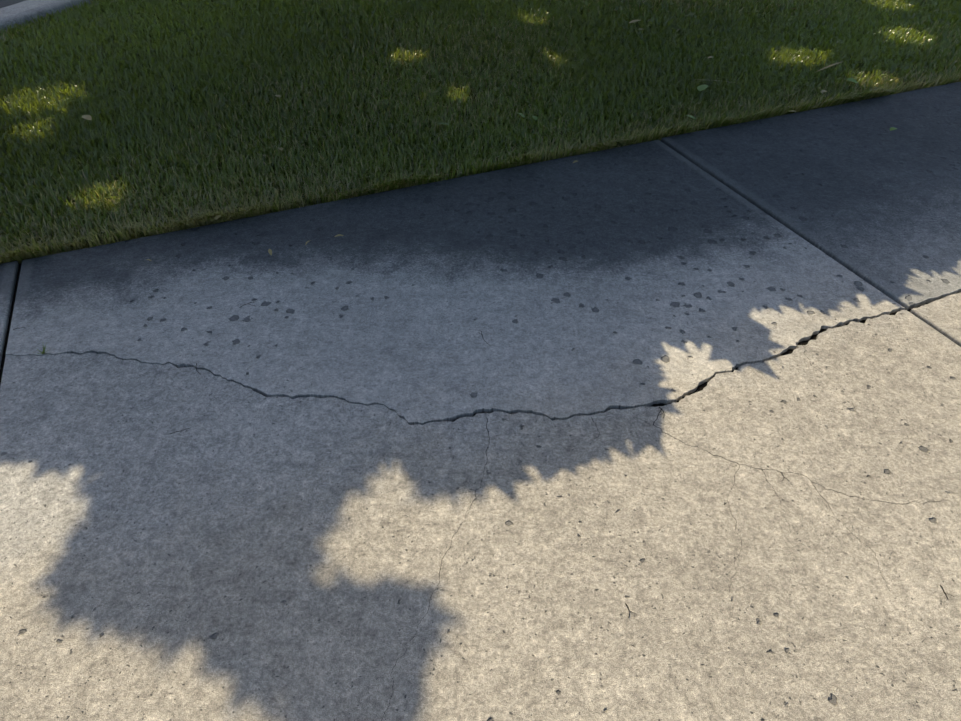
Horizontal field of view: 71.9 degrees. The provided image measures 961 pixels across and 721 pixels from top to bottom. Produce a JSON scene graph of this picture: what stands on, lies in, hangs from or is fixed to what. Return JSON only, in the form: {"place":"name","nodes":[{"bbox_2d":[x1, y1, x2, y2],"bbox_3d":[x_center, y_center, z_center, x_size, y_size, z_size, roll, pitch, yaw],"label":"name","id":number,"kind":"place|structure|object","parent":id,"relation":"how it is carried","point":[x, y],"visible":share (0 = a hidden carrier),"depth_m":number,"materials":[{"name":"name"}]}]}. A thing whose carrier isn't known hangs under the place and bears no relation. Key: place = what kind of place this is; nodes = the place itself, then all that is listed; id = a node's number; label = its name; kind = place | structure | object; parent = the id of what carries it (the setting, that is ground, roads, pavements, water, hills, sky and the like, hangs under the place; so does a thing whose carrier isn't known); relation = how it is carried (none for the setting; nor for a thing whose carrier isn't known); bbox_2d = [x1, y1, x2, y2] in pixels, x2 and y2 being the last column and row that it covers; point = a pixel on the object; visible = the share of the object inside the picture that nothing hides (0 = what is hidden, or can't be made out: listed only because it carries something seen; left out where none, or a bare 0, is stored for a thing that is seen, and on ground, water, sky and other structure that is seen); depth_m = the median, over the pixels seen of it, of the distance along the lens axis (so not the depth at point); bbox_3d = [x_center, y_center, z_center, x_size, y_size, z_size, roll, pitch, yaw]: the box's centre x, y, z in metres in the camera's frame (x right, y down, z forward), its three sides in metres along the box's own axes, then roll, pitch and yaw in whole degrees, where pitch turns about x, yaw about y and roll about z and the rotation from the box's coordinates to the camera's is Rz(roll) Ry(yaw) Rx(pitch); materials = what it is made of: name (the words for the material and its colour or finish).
{"place":"outdoors","nodes":[
{"label":"outdoors","id":0,"kind":"place"},
{"bbox_2d":[0,261,18,365],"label":"sidewalk slab","id":1,"kind":"structure","parent":0,"point":[8,273],"depth_m":2.45,"materials":[{"name":"concrete"}]},
{"bbox_2d":[0,0,25,7],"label":"road asphalt","id":2,"kind":"structure","parent":0,"point":[4,3],"depth_m":5.50,"materials":[{"name":"grey asphalt"}]},
{"bbox_2d":[0,0,960,263],"bbox_3d":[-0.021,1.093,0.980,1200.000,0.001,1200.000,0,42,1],"label":"lawn ground","id":3,"kind":"structure","parent":0,"point":[362,128],"depth_m":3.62,"materials":[{"name":"green plant"}]},
{"bbox_2d":[0,0,92,32],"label":"kerb stone","id":4,"kind":"object","parent":3,"relation":"on","point":[22,12],"visible":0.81,"depth_m":5.23,"materials":[{"name":"concrete"}]},
{"bbox_2d":[6,140,904,424],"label":"sidewalk slab","id":5,"kind":"structure","parent":3,"relation":"on","point":[646,274],"depth_m":2.44,"materials":[{"name":"concrete"}]},
{"bbox_2d":[82,8,826,260],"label":"fallen leaves","id":6,"kind":"object","parent":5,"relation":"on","point":[88,117],"visible":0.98,"depth_m":3.54,"materials":[{"name":"beige plant"}]},
{"bbox_2d":[13,300,953,617],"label":"twigs","id":7,"kind":"object","parent":5,"relation":"on","point":[663,412],"visible":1,"depth_m":1.93,"materials":[{"name":"wood"}]},
{"bbox_2d":[0,263,928,421],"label":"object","id":8,"kind":"object","parent":3,"relation":"on","point":[704,384],"depth_m":2.26,"materials":[{"name":"black"}]},
{"bbox_2d":[0,310,960,720],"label":"slab","id":9,"kind":"structure","parent":3,"relation":"on","point":[236,552],"depth_m":1.65,"materials":[{"name":"concrete"}]},
{"bbox_2d":[382,346,952,718],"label":"hairline cracks","id":10,"kind":"object","parent":9,"relation":"on","point":[727,497],"visible":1,"depth_m":1.77,"materials":[{"name":"grey concrete"}]},
{"bbox_2d":[438,78,896,130],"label":"fallen leaves","id":11,"kind":"object","parent":3,"relation":"on","point":[701,87],"visible":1,"depth_m":3.85,"materials":[{"name":"brown plant"}]},
{"bbox_2d":[661,82,960,309],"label":"sidewalk slab","id":12,"kind":"structure","parent":3,"relation":"on","point":[860,189],"depth_m":3.12,"materials":[{"name":"concrete"}]},
{"bbox_2d":[910,293,960,346],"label":"walk slab","id":13,"kind":"structure","parent":3,"relation":"on","point":[942,316],"depth_m":2.35,"materials":[{"name":"concrete"}]},
{"bbox_2d":[696,61,842,83],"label":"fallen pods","id":14,"kind":"object","parent":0,"point":[816,71],"visible":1,"depth_m":4.14,"materials":[{"name":"brown plant"}]}
]}

